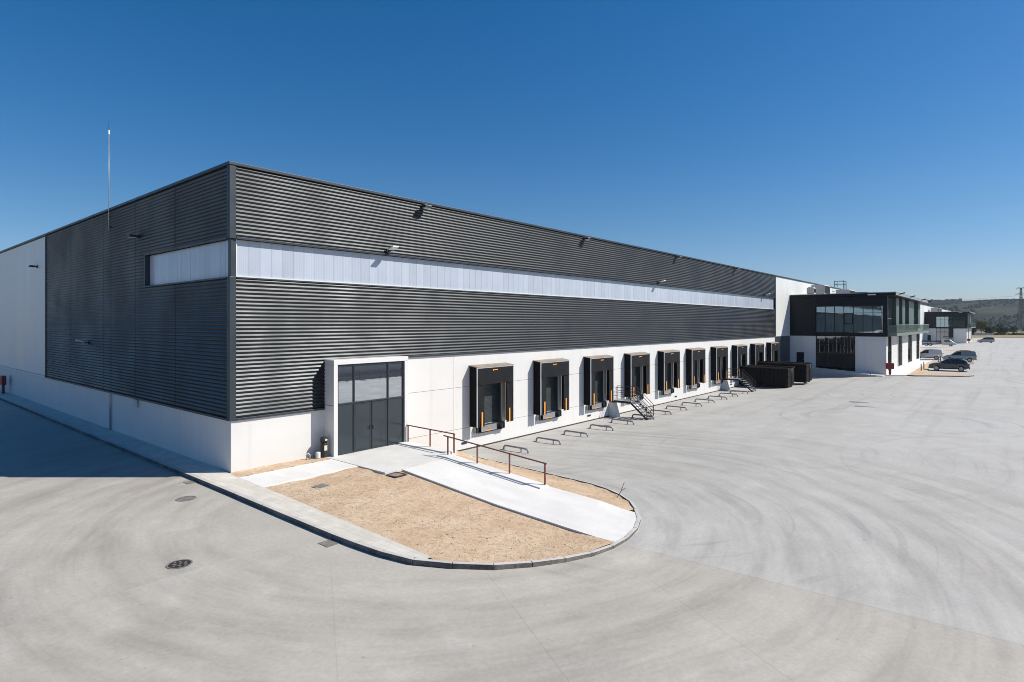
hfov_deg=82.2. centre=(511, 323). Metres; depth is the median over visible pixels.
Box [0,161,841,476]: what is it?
warehouse
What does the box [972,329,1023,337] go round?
ground
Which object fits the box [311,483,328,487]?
inspection cover
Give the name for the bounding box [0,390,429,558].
sidewalk
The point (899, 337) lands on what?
window
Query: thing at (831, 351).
window
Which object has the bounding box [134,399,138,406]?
junction box
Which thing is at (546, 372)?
dock shelter
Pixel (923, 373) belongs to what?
soil
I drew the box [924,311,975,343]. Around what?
office building
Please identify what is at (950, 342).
flatbed truck
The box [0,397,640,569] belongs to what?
kerb
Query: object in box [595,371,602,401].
door
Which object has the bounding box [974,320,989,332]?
tree
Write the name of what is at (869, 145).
sky
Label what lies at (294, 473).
path
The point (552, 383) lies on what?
door
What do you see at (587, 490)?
soil
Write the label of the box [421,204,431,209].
floodlight
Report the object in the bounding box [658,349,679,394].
dock shelter
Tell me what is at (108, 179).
mast
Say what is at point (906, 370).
sidewalk
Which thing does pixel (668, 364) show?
door
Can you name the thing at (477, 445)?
handrail
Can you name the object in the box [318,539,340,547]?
gully grate
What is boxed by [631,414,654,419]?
wheel guide
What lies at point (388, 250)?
floodlight
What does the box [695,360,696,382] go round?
door
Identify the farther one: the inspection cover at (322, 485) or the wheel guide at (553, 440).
the wheel guide at (553, 440)
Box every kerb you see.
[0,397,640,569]
[471,455,636,508]
[907,374,973,376]
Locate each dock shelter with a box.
[469,362,513,433]
[533,358,568,420]
[583,355,613,410]
[624,352,649,399]
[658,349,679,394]
[686,347,705,389]
[711,346,727,384]
[732,344,747,377]
[750,343,763,364]
[766,342,778,360]
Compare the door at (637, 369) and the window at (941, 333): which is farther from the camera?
the window at (941, 333)
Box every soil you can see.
[230,456,330,476]
[265,467,613,562]
[456,451,633,510]
[908,372,970,375]
[913,362,934,371]
[920,349,971,351]
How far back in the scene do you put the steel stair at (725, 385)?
61.15 m
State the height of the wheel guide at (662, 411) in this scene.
0.323 m
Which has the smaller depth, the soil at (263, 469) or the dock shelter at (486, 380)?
the soil at (263, 469)
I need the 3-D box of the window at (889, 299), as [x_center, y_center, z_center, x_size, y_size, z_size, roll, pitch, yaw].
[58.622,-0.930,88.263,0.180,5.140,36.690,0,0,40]
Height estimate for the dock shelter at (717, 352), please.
3.870 m
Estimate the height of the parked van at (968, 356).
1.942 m
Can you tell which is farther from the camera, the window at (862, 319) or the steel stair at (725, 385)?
the window at (862, 319)
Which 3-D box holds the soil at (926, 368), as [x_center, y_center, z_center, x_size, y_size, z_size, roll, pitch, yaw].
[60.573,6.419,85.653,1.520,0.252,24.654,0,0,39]
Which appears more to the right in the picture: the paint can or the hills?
the hills
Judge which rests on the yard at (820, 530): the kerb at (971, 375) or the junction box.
the kerb at (971, 375)
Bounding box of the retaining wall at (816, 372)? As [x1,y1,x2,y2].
[812,368,877,376]
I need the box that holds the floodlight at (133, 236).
[127,234,139,238]
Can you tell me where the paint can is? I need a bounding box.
[316,450,319,458]
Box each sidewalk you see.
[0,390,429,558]
[886,360,931,375]
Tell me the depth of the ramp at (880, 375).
75.16 m
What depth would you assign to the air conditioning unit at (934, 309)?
207.96 m
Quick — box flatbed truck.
[922,339,956,345]
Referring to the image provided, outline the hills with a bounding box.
[932,300,1023,327]
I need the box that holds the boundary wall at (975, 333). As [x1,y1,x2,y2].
[974,332,993,334]
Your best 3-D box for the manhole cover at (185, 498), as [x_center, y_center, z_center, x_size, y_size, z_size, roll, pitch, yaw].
[-11.008,5.915,19.835,0.626,0.019,0.626,0,0,23]
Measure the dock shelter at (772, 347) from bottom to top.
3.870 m
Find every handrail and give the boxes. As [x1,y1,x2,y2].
[407,425,454,452]
[443,435,546,484]
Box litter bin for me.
[320,437,327,457]
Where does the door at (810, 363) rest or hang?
in the waste container at (803, 372)
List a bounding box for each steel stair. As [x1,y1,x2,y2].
[609,385,654,419]
[722,368,756,391]
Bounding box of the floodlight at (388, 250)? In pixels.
[386,246,398,252]
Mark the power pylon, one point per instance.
(1021, 318)
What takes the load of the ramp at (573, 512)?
on the yard at (820, 530)
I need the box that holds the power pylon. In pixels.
[1016,287,1023,330]
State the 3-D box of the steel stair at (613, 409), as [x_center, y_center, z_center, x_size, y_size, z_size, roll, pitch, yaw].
[8.906,5.902,43.645,3.199,2.296,1.220,0,0,40]
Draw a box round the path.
[239,459,357,486]
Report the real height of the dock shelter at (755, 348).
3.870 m
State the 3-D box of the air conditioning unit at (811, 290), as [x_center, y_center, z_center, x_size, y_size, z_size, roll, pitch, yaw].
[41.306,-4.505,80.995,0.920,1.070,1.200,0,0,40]
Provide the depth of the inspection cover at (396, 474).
22.56 m
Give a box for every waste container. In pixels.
[739,365,794,387]
[757,361,811,382]
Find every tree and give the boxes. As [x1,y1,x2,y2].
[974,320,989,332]
[984,326,994,333]
[995,328,1011,333]
[1009,325,1017,332]
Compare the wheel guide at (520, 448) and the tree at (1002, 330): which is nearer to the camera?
the wheel guide at (520, 448)
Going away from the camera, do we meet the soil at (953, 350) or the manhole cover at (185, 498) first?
the manhole cover at (185, 498)
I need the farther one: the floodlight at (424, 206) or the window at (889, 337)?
the window at (889, 337)
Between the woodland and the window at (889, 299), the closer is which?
the window at (889, 299)
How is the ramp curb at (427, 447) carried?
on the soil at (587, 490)
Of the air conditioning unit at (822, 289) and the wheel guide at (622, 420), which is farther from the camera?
the air conditioning unit at (822, 289)
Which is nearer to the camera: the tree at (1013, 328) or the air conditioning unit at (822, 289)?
the air conditioning unit at (822, 289)
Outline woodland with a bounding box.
[920,298,1023,327]
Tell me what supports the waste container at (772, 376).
on the yard at (820, 530)
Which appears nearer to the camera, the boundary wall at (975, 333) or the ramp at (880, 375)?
the ramp at (880, 375)
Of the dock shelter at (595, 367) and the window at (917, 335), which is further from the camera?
the window at (917, 335)
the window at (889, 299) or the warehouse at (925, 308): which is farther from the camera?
the warehouse at (925, 308)
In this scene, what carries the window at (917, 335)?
in the office building at (873, 332)
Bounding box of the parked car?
[928,358,969,371]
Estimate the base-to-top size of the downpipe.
1.960 m
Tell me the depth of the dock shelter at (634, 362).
46.56 m
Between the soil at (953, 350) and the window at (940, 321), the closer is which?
the soil at (953, 350)
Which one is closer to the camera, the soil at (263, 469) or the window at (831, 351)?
the soil at (263, 469)
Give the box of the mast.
[108,130,111,229]
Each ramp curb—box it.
[399,441,455,454]
[437,453,547,488]
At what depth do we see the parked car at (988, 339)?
193.98 m
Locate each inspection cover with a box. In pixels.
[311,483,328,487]
[386,472,406,477]
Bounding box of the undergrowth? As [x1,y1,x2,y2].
[972,328,1023,334]
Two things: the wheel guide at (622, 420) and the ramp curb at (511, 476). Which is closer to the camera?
the ramp curb at (511, 476)
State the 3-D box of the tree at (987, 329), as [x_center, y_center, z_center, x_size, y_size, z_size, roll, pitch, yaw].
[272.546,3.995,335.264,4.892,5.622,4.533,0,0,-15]
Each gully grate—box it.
[183,480,196,483]
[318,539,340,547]
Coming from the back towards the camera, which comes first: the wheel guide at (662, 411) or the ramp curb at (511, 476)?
the wheel guide at (662, 411)
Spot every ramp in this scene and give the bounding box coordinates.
[402,459,636,541]
[812,367,884,376]
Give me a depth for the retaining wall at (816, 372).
75.49 m
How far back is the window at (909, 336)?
92.33 m
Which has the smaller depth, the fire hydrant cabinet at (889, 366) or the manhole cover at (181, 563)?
the manhole cover at (181, 563)
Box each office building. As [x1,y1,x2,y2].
[790,292,931,374]
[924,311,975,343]
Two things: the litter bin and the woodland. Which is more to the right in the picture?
the woodland
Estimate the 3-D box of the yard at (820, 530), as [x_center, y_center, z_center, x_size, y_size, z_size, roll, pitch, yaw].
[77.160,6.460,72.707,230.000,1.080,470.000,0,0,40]
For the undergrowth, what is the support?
on the ground at (999, 336)
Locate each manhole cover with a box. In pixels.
[166,559,192,568]
[176,496,196,500]
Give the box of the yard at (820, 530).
[0,338,1023,681]
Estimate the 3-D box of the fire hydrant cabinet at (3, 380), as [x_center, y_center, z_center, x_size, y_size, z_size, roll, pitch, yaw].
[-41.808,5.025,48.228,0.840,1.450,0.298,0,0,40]
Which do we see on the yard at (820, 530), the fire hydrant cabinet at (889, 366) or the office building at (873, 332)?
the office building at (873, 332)
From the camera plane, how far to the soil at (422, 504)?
18.05 m
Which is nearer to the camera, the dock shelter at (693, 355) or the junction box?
the junction box
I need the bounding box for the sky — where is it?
[0,0,1023,300]
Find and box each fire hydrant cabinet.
[0,375,5,393]
[886,363,893,374]
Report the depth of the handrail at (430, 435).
27.20 m
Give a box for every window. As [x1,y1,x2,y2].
[816,306,882,332]
[816,336,854,367]
[888,297,914,324]
[888,336,890,369]
[898,336,901,365]
[908,335,910,361]
[916,334,918,358]
[936,317,964,326]
[936,328,952,340]
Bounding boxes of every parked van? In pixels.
[920,349,942,359]
[943,350,976,361]
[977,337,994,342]
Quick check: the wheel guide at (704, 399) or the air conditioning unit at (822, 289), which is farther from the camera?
the air conditioning unit at (822, 289)
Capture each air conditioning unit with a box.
[807,287,815,293]
[811,284,829,293]
[836,289,854,292]
[931,308,938,311]
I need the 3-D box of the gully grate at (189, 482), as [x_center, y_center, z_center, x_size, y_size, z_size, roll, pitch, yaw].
[-11.981,5.922,21.861,0.400,0.028,0.340,0,0,40]
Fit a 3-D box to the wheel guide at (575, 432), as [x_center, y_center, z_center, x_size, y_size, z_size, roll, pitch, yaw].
[3.967,6.859,36.494,1.950,0.323,0.200,0,0,40]
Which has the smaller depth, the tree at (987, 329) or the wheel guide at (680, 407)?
the wheel guide at (680, 407)
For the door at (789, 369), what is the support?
in the waste container at (772, 376)
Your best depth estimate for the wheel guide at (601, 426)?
38.61 m
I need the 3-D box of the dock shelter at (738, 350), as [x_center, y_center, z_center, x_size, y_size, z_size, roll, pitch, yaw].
[25.219,4.265,65.019,0.772,3.870,3.350,0,0,40]
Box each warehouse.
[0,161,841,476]
[855,292,949,344]
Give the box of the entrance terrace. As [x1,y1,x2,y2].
[327,444,446,474]
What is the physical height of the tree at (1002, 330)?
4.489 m
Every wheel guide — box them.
[501,445,528,452]
[534,437,560,444]
[563,430,587,436]
[589,424,613,430]
[610,419,633,424]
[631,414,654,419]
[650,409,671,414]
[665,405,686,409]
[694,398,714,402]
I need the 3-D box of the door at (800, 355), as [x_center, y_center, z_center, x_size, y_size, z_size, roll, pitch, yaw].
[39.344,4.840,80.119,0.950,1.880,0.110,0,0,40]
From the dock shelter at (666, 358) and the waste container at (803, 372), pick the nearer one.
the dock shelter at (666, 358)
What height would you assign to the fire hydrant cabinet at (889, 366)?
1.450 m
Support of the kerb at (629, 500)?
on the yard at (820, 530)
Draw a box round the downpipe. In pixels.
[109,394,110,429]
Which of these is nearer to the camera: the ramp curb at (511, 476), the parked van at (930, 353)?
the ramp curb at (511, 476)
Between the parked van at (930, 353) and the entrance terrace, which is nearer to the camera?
the entrance terrace
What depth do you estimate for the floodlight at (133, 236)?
28.66 m
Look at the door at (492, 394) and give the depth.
34.31 m
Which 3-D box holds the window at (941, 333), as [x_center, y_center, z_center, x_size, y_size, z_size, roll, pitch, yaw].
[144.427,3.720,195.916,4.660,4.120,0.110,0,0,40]
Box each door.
[484,383,500,422]
[546,376,557,410]
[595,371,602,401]
[635,367,639,394]
[667,363,670,387]
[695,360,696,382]
[788,367,793,386]
[797,352,803,361]
[807,363,811,381]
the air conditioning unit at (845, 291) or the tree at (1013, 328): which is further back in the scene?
the tree at (1013, 328)

